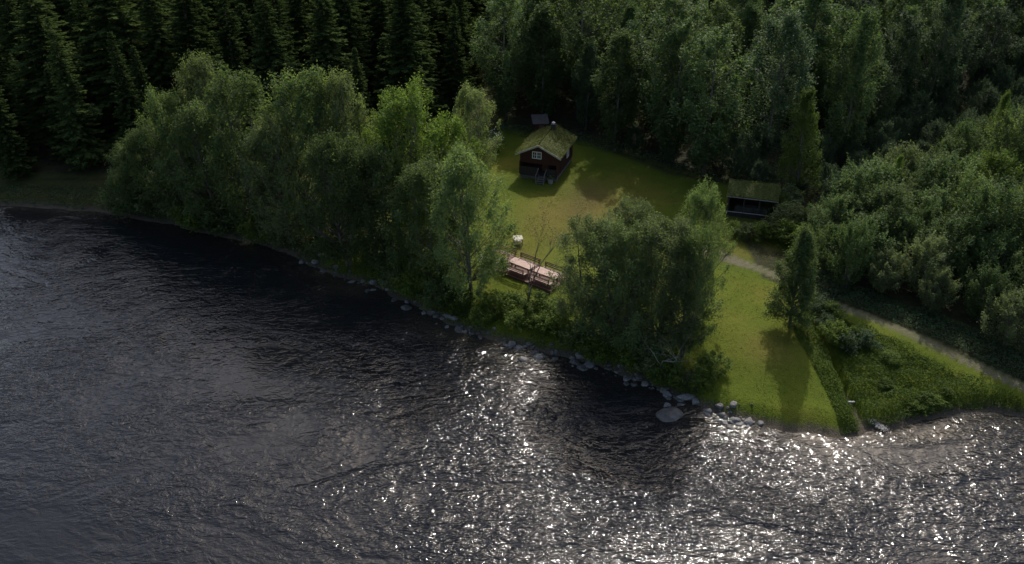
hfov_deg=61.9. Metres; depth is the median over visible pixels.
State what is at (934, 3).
birch tree
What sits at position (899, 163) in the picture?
birch tree
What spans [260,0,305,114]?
spruce tree
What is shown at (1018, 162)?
alder tree
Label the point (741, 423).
boulder
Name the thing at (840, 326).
shrub
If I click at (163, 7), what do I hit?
spruce tree
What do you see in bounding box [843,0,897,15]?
birch tree
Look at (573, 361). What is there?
boulder
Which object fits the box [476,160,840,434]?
lawn grass
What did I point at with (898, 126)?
shrub
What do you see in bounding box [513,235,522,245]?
garden table
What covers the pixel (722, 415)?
boulder
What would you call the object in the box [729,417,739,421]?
boulder
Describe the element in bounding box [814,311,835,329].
shrub
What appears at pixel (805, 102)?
birch tree
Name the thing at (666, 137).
birch tree
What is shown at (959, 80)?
shrub
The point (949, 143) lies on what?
alder tree
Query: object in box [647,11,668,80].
birch tree
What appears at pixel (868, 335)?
shrub
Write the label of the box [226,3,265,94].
spruce tree
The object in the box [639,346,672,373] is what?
shrub
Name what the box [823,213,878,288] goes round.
alder tree
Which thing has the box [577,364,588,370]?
boulder
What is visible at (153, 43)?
spruce tree
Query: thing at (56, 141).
spruce tree
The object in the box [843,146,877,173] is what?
shrub
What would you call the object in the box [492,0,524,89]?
birch tree
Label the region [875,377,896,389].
shrub
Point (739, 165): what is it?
shrub
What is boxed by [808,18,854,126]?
birch tree
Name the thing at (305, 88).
riverside tree
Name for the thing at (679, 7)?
birch tree
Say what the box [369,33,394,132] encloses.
spruce tree
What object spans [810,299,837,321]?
shrub
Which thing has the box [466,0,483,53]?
spruce tree
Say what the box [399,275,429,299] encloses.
shrub
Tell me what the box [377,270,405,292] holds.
shrub
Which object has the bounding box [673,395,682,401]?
boulder
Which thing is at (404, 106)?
riverside tree
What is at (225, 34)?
spruce tree
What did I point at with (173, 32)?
spruce tree
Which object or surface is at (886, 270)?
alder tree
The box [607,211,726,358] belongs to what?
riverside tree
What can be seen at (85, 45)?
spruce tree
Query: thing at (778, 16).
birch tree
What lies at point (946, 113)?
shrub
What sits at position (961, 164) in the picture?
alder tree
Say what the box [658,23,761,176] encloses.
birch tree
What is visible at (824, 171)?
shrub
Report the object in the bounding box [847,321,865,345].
shrub
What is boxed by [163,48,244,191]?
riverside tree
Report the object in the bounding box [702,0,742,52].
birch tree
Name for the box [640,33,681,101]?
birch tree
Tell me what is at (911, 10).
birch tree
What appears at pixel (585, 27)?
birch tree
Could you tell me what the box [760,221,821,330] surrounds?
lawn tree
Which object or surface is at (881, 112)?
shrub
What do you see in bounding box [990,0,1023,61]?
birch tree
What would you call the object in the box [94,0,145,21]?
spruce tree
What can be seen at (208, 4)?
spruce tree
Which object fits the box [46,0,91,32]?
spruce tree
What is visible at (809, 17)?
birch tree
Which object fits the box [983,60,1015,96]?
shrub
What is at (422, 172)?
riverside tree
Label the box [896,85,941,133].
shrub
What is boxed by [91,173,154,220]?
shrub
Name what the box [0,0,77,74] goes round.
spruce tree
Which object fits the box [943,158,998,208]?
alder tree
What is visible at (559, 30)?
birch tree
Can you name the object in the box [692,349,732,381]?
shrub
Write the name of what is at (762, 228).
shrub
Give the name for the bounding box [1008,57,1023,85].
shrub
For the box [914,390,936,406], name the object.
shrub
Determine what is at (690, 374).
shrub
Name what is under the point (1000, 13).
birch tree
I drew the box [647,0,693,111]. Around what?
birch tree
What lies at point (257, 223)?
shrub
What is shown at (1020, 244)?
alder tree
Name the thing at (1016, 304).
alder tree
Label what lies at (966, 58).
birch tree
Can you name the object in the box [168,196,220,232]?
shrub
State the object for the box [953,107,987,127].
shrub
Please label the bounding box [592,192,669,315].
riverside tree
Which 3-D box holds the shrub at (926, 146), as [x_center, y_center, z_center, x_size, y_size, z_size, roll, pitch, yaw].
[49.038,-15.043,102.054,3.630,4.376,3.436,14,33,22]
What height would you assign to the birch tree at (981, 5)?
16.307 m
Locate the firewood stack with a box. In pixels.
[734,203,767,214]
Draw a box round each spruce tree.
[0,0,30,90]
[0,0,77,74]
[0,2,11,69]
[0,46,10,97]
[0,61,41,160]
[0,85,38,181]
[5,0,113,144]
[6,53,34,131]
[25,0,89,106]
[42,15,109,170]
[42,63,89,160]
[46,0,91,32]
[48,0,101,52]
[60,0,81,74]
[68,2,87,75]
[69,0,173,149]
[70,0,119,132]
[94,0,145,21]
[106,31,154,171]
[129,45,170,152]
[133,0,184,135]
[136,0,180,69]
[143,2,177,70]
[158,0,227,142]
[168,16,184,62]
[171,0,188,55]
[182,0,230,70]
[187,0,235,65]
[196,2,221,59]
[209,54,267,180]
[210,0,256,124]
[223,0,246,57]
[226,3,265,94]
[229,0,270,51]
[246,0,312,163]
[254,0,306,91]
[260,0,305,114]
[282,0,316,77]
[282,0,324,54]
[300,0,370,134]
[327,0,373,106]
[329,0,377,120]
[348,47,382,144]
[355,0,401,52]
[358,0,402,107]
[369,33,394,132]
[373,0,447,143]
[393,0,449,83]
[401,5,447,120]
[406,0,446,95]
[433,0,478,68]
[435,0,472,33]
[437,4,475,119]
[439,0,481,97]
[439,0,491,38]
[441,0,486,87]
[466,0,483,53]
[478,1,490,22]
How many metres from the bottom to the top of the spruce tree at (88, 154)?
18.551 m
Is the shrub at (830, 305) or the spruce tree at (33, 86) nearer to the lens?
the shrub at (830, 305)
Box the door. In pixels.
[542,164,548,171]
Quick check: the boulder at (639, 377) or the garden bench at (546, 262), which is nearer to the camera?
the boulder at (639, 377)
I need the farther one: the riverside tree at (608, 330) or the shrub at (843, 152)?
the shrub at (843, 152)
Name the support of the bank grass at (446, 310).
on the ground at (750, 265)
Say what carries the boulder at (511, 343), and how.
on the ground at (750, 265)
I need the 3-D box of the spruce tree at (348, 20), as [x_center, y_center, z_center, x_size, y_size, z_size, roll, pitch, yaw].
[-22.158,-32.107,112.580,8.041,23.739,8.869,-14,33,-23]
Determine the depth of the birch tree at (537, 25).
113.42 m
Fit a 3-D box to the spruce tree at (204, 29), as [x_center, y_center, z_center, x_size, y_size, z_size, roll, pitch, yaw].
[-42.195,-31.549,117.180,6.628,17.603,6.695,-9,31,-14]
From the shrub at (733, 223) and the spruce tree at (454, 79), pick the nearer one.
the shrub at (733, 223)
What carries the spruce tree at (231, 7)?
on the ground at (750, 265)
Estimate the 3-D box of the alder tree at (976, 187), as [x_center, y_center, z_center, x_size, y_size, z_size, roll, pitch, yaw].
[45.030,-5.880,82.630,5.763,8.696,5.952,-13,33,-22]
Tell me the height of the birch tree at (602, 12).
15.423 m
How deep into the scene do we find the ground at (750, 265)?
81.57 m
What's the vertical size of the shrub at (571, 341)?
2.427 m
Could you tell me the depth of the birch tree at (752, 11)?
119.22 m
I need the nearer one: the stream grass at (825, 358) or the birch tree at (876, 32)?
the stream grass at (825, 358)
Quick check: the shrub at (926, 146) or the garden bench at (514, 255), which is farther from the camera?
the shrub at (926, 146)
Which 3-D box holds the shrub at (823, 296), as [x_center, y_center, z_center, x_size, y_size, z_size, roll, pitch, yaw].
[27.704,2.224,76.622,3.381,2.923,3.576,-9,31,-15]
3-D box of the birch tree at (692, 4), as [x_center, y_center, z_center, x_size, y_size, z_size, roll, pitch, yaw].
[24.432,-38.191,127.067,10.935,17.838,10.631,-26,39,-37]
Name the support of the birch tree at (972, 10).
on the ground at (750, 265)
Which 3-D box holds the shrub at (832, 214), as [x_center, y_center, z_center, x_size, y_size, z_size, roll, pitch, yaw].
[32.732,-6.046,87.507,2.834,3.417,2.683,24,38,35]
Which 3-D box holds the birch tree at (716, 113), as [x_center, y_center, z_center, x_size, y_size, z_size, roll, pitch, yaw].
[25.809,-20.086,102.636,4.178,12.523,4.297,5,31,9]
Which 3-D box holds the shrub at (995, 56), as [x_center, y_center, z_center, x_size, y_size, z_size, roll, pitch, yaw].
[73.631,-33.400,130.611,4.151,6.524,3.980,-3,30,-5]
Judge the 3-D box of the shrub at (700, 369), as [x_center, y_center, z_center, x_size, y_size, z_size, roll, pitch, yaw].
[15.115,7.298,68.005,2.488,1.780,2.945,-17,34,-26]
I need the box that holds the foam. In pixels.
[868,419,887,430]
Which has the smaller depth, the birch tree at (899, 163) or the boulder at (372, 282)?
the boulder at (372, 282)
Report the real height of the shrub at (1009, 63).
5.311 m
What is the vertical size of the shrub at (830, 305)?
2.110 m
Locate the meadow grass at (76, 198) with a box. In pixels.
[0,182,321,265]
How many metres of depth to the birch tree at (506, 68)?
113.72 m
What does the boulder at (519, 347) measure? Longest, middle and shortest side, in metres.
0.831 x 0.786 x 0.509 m
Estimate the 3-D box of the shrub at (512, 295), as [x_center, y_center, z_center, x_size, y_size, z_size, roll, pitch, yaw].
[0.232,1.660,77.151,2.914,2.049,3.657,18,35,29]
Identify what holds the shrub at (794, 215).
on the ground at (750, 265)
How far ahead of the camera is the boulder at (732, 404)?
65.96 m
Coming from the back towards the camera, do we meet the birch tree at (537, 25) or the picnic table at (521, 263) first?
the birch tree at (537, 25)
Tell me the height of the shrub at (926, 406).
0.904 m
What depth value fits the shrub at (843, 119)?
107.70 m
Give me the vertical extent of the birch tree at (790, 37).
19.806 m
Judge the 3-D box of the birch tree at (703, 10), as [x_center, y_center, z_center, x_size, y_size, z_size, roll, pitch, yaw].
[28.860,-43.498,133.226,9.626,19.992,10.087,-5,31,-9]
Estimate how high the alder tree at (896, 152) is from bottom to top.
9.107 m
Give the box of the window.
[532,151,541,158]
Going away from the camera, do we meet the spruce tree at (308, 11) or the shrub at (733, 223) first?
the shrub at (733, 223)
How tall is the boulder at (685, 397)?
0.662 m
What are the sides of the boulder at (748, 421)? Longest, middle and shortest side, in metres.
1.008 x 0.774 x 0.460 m
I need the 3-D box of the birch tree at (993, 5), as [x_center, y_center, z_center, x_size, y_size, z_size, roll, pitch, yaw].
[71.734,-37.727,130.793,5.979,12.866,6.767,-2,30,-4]
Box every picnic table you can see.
[509,257,535,272]
[533,267,558,282]
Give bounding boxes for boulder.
[311,259,318,264]
[369,280,376,284]
[401,305,411,309]
[427,309,436,314]
[447,315,457,321]
[454,325,462,332]
[507,340,515,347]
[516,345,523,349]
[517,356,528,361]
[533,353,542,359]
[569,358,578,364]
[575,352,583,358]
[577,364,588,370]
[584,361,595,367]
[636,373,642,380]
[641,381,648,386]
[656,407,682,421]
[663,390,671,396]
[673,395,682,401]
[677,392,695,400]
[692,397,699,404]
[703,408,711,413]
[715,403,723,409]
[717,412,725,417]
[729,401,736,407]
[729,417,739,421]
[735,421,743,425]
[743,417,752,425]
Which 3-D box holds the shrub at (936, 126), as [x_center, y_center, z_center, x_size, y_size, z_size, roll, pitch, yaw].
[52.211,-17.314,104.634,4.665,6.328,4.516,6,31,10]
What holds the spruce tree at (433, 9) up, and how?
on the ground at (750, 265)
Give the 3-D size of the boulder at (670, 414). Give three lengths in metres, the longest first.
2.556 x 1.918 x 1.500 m
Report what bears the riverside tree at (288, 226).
on the ground at (750, 265)
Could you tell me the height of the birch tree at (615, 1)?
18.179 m
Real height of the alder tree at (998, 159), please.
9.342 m
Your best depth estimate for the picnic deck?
80.74 m
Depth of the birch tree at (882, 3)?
128.09 m
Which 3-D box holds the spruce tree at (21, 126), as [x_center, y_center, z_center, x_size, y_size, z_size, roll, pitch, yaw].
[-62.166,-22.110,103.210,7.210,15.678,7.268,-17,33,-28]
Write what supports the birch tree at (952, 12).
on the ground at (750, 265)
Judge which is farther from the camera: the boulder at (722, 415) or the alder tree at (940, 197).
the alder tree at (940, 197)
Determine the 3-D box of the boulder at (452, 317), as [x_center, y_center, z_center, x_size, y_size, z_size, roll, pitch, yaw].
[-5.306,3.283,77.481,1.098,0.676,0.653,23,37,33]
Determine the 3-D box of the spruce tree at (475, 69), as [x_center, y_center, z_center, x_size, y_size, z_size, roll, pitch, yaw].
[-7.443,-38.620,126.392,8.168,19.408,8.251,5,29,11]
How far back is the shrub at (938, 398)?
65.95 m
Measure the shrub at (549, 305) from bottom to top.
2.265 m
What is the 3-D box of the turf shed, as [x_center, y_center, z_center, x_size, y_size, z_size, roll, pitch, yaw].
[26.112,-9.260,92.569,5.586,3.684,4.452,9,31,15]
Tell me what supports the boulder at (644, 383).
on the ground at (750, 265)
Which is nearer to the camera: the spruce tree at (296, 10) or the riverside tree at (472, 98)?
the riverside tree at (472, 98)
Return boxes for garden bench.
[494,244,516,257]
[503,264,526,278]
[517,252,540,267]
[527,272,551,288]
[542,261,565,276]
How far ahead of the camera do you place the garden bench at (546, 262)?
81.19 m
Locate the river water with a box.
[0,206,1023,563]
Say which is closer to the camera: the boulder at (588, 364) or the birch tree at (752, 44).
the boulder at (588, 364)
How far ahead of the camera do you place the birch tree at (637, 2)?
125.15 m
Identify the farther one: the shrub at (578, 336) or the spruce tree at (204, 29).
the spruce tree at (204, 29)
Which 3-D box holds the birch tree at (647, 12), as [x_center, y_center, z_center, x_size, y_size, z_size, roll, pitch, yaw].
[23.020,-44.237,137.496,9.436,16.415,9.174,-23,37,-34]
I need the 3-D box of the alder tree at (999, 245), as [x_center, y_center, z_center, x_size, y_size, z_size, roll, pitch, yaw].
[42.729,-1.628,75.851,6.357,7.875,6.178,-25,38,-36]
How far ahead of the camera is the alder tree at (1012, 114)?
101.96 m
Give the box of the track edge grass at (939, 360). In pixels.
[847,318,1021,411]
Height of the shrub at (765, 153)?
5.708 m
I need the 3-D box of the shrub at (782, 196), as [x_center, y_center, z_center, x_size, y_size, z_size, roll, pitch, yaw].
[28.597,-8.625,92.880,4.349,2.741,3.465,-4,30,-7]
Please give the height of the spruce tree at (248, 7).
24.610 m
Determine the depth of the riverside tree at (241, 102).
84.31 m
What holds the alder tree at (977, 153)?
on the ground at (750, 265)
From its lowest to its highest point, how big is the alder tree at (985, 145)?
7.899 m
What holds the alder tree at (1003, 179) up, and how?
on the ground at (750, 265)
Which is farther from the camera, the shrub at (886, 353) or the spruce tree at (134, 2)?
the spruce tree at (134, 2)
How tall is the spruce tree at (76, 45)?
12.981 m
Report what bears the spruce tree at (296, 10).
on the ground at (750, 265)
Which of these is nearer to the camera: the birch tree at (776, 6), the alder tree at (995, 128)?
the alder tree at (995, 128)
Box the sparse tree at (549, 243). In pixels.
[489,200,569,315]
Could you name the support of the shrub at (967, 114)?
on the ground at (750, 265)
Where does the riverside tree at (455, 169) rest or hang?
on the ground at (750, 265)
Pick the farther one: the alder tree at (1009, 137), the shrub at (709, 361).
the alder tree at (1009, 137)
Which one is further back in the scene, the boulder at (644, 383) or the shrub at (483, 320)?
the shrub at (483, 320)
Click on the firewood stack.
(747, 208)
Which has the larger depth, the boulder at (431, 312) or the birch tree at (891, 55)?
the birch tree at (891, 55)
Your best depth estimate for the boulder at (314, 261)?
86.42 m
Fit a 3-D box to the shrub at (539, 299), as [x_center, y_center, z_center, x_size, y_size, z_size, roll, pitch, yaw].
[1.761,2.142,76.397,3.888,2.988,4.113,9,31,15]
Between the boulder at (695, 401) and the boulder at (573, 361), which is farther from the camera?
the boulder at (573, 361)
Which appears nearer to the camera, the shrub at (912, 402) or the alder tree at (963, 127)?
the shrub at (912, 402)
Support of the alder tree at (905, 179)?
on the ground at (750, 265)
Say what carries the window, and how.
in the log cabin
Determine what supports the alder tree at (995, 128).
on the ground at (750, 265)
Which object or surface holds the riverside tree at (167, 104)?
on the ground at (750, 265)
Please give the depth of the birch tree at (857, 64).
98.89 m
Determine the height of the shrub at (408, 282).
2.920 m
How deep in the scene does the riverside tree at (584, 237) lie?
69.81 m
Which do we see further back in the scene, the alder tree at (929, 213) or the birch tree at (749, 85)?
the birch tree at (749, 85)
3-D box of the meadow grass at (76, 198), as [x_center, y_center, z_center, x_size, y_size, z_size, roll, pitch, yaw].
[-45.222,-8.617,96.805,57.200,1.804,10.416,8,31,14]
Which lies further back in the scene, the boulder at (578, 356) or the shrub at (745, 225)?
the shrub at (745, 225)
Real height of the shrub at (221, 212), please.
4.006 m
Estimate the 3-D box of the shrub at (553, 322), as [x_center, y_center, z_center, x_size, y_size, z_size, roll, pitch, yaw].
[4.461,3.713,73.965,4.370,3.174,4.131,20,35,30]
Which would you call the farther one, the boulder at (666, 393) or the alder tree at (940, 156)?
the alder tree at (940, 156)
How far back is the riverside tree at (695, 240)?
66.39 m
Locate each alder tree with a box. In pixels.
[806,188,860,249]
[813,220,857,270]
[819,157,893,234]
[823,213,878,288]
[831,209,906,274]
[836,173,921,247]
[838,152,904,216]
[862,243,913,295]
[876,139,934,187]
[879,208,926,266]
[883,173,923,230]
[888,170,907,212]
[895,150,957,220]
[896,229,956,293]
[899,177,969,240]
[900,204,949,256]
[908,208,987,284]
[916,145,987,220]
[918,265,965,312]
[928,134,975,164]
[929,152,960,181]
[935,111,992,159]
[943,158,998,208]
[944,175,1023,279]
[945,180,1000,251]
[953,223,1023,297]
[956,146,1023,192]
[958,116,988,158]
[959,147,996,178]
[960,259,1020,321]
[962,181,1023,266]
[970,169,1023,213]
[974,134,1023,178]
[975,102,1023,178]
[977,284,1023,348]
[978,98,1023,146]
[980,110,1023,146]
[991,185,1023,263]
[1009,205,1023,271]
[1011,174,1023,188]
[1014,158,1023,190]
[1017,259,1023,292]
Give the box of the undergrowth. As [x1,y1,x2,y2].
[499,73,1023,224]
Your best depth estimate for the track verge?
73.80 m
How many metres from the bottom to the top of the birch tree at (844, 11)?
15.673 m
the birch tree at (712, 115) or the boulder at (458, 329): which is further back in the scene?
the birch tree at (712, 115)
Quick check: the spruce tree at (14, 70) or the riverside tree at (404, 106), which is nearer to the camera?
the riverside tree at (404, 106)
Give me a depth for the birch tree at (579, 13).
124.25 m
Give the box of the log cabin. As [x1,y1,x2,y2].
[514,121,577,184]
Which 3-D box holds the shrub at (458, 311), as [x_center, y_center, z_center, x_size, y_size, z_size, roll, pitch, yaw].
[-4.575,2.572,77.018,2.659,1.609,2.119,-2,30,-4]
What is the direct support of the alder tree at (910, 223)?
on the ground at (750, 265)
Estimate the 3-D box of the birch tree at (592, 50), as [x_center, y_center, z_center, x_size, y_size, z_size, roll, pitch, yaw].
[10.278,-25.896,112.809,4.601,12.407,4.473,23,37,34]
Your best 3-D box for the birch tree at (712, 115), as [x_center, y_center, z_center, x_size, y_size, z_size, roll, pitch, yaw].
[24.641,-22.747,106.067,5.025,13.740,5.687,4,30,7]
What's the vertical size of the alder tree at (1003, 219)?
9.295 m
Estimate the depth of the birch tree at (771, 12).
124.13 m
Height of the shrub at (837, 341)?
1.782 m
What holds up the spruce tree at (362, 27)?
on the ground at (750, 265)
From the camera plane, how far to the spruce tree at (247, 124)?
97.72 m
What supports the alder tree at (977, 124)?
on the ground at (750, 265)
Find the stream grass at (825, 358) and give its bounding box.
[792,313,859,434]
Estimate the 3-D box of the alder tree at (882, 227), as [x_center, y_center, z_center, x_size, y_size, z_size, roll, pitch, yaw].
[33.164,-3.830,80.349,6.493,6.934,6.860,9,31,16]
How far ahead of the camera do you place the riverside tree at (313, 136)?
95.94 m
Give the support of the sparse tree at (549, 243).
on the ground at (750, 265)
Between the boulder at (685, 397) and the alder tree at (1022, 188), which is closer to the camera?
the boulder at (685, 397)
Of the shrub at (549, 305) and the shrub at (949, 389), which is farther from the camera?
the shrub at (549, 305)
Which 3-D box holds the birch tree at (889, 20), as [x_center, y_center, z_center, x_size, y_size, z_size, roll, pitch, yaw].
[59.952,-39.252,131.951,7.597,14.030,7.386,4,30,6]
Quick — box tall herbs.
[824,317,1023,425]
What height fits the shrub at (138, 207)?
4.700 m
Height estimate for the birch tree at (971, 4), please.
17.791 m
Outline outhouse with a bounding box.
[531,114,548,131]
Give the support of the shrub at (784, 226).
on the ground at (750, 265)
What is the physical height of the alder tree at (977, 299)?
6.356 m
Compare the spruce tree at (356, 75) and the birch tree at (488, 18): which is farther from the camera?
the birch tree at (488, 18)
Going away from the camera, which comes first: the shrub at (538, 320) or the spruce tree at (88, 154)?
the shrub at (538, 320)
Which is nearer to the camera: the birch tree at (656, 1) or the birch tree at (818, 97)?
the birch tree at (818, 97)
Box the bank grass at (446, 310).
[300,240,727,411]
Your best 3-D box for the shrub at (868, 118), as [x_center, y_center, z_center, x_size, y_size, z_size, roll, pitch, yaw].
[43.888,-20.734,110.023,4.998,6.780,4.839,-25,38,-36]
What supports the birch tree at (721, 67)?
on the ground at (750, 265)
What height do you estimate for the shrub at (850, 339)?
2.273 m
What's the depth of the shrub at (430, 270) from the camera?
80.94 m
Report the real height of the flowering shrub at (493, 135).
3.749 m
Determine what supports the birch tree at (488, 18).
on the ground at (750, 265)
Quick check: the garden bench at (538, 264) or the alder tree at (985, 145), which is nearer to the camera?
the garden bench at (538, 264)
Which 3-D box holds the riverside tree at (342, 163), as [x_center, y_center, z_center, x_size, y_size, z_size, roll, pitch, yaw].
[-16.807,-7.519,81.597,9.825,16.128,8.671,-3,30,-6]
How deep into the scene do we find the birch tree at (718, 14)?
113.43 m
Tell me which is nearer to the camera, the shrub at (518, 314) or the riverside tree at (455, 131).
the shrub at (518, 314)
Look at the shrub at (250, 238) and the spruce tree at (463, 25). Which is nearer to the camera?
the shrub at (250, 238)
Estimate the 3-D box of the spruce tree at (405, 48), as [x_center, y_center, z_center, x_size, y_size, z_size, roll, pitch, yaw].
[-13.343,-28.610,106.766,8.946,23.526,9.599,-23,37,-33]
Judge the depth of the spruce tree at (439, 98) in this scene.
114.84 m
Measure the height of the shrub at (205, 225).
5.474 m
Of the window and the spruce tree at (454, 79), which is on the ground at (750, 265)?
the spruce tree at (454, 79)
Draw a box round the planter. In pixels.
[547,175,554,183]
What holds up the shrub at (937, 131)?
on the ground at (750, 265)
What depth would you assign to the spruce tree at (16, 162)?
100.87 m
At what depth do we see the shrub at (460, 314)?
76.91 m
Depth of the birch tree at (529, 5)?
115.79 m
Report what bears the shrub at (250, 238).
on the ground at (750, 265)
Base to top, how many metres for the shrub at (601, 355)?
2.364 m
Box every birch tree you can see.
[464,0,542,119]
[484,0,501,47]
[488,0,521,95]
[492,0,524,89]
[511,0,576,97]
[512,0,570,117]
[533,0,577,87]
[541,0,629,114]
[562,0,620,68]
[565,20,588,81]
[570,40,604,129]
[586,0,639,100]
[588,25,649,147]
[591,0,642,65]
[604,1,647,105]
[609,0,657,43]
[610,19,645,132]
[617,0,720,146]
[635,13,713,162]
[638,0,663,39]
[639,0,708,57]
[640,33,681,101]
[642,0,670,51]
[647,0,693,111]
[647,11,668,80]
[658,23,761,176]
[679,1,714,68]
[685,0,713,32]
[693,0,746,103]
[695,52,731,138]
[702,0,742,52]
[703,52,732,122]
[712,68,744,162]
[723,0,768,71]
[727,0,768,91]
[735,33,768,116]
[737,37,783,132]
[744,2,818,161]
[748,0,780,55]
[761,0,780,40]
[762,0,817,110]
[765,0,846,134]
[766,0,824,84]
[776,85,823,195]
[799,0,878,98]
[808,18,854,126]
[812,0,879,142]
[814,0,877,98]
[820,4,890,164]
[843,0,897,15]
[850,0,889,52]
[850,56,903,143]
[855,0,884,49]
[859,22,884,102]
[867,8,932,119]
[878,0,938,82]
[880,4,927,102]
[882,0,928,44]
[884,0,946,82]
[891,153,905,184]
[914,0,969,111]
[922,8,984,88]
[928,0,940,57]
[929,0,994,64]
[929,22,964,81]
[966,0,990,29]
[966,0,1011,76]
[967,4,1023,91]
[970,0,1009,51]
[983,89,1012,148]
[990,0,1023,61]
[1002,8,1023,77]
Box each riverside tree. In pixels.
[103,142,150,204]
[105,118,185,220]
[124,83,211,218]
[152,95,261,227]
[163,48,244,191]
[183,62,305,230]
[234,104,327,249]
[247,59,364,238]
[285,126,384,276]
[294,65,378,225]
[296,95,341,184]
[322,138,419,272]
[358,71,460,246]
[377,151,477,282]
[419,111,490,222]
[423,133,521,306]
[446,80,504,176]
[543,206,648,329]
[560,215,674,356]
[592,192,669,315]
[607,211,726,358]
[656,219,727,359]
[667,174,736,314]
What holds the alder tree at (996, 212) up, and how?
on the ground at (750, 265)
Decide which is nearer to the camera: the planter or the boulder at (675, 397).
the boulder at (675, 397)
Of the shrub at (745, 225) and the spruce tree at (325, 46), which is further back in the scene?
the spruce tree at (325, 46)
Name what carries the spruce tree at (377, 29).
on the ground at (750, 265)
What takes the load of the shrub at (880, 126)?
on the ground at (750, 265)
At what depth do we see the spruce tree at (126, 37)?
106.97 m
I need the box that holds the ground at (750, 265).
[0,5,1023,437]
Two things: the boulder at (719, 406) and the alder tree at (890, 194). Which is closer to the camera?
the boulder at (719, 406)
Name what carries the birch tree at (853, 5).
on the ground at (750, 265)
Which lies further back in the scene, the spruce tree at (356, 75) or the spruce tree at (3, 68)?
the spruce tree at (3, 68)
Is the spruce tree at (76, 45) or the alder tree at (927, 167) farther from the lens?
the spruce tree at (76, 45)
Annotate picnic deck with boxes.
[489,257,568,293]
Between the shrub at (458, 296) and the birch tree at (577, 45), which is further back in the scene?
the birch tree at (577, 45)
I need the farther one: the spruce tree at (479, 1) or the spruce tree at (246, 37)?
the spruce tree at (479, 1)
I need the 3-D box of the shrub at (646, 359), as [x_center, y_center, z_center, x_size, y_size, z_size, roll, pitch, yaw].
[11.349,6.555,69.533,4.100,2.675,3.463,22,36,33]
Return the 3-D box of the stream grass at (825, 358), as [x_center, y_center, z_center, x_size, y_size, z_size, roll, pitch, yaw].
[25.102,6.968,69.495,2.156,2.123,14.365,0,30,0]
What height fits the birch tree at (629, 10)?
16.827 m
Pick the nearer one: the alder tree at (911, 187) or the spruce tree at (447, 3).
the alder tree at (911, 187)
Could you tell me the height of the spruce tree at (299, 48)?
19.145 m
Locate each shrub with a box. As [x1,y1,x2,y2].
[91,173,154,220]
[114,171,182,216]
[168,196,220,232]
[178,191,224,223]
[181,193,243,236]
[235,208,293,245]
[238,209,283,244]
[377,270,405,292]
[389,270,431,300]
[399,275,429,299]
[416,276,456,311]
[418,256,448,278]
[428,263,471,296]
[440,286,477,311]
[448,302,474,318]
[451,303,469,317]
[467,304,497,327]
[472,289,509,317]
[479,126,506,151]
[493,290,524,310]
[504,308,534,332]
[509,289,550,320]
[520,310,554,335]
[535,294,564,320]
[535,308,583,341]
[553,321,596,350]
[556,319,591,351]
[557,319,594,354]
[578,336,620,363]
[607,332,648,371]
[618,331,671,369]
[626,350,668,382]
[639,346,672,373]
[641,328,692,365]
[645,352,686,388]
[676,377,705,395]
[679,368,705,388]
[682,361,717,388]
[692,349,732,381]
[718,127,761,178]
[721,219,742,235]
[732,222,761,240]
[744,134,771,167]
[746,158,776,182]
[747,220,780,241]
[758,192,797,212]
[761,213,784,239]
[765,200,812,224]
[769,217,800,247]
[772,183,805,209]
[773,204,816,230]
[784,222,823,251]
[791,178,808,198]
[803,130,839,169]
[810,291,834,317]
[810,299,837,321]
[813,297,848,320]
[813,318,848,347]
[814,160,841,191]
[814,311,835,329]
[819,210,838,226]
[820,167,856,208]
[825,116,855,145]
[829,327,854,347]
[829,330,862,354]
[835,132,863,168]
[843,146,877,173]
[844,103,872,136]
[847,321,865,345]
[852,327,883,350]
[860,119,900,157]
[865,97,892,130]
[875,140,904,164]
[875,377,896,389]
[877,347,902,364]
[883,112,913,149]
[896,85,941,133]
[899,399,924,411]
[908,139,938,162]
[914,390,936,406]
[916,402,935,416]
[918,117,952,157]
[923,393,948,407]
[927,74,960,119]
[930,119,948,141]
[934,105,956,128]
[938,385,957,397]
[948,74,964,92]
[951,110,987,150]
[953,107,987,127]
[962,77,997,111]
[967,86,1003,119]
[980,46,1006,77]
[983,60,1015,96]
[1000,47,1015,66]
[1005,76,1023,108]
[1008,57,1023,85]
[1008,95,1023,109]
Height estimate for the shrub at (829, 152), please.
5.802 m
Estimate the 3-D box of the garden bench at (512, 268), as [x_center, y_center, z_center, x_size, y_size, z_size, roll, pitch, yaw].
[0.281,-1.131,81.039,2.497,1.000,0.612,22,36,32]
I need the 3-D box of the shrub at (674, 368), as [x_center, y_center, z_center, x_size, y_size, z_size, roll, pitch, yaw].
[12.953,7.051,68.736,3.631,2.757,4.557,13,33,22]
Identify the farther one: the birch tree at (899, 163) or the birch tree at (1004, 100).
the birch tree at (1004, 100)
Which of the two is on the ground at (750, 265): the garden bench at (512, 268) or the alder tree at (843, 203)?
the alder tree at (843, 203)
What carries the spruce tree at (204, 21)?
on the ground at (750, 265)
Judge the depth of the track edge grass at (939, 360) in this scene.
70.00 m
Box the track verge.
[813,268,1023,377]
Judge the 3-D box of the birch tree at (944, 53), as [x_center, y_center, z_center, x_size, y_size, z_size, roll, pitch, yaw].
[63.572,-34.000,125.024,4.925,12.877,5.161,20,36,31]
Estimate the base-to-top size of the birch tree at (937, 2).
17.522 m
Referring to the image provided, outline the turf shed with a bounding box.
[726,178,780,220]
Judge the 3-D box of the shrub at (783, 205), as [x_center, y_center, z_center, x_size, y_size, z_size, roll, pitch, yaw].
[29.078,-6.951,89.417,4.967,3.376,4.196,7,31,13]
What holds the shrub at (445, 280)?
on the ground at (750, 265)

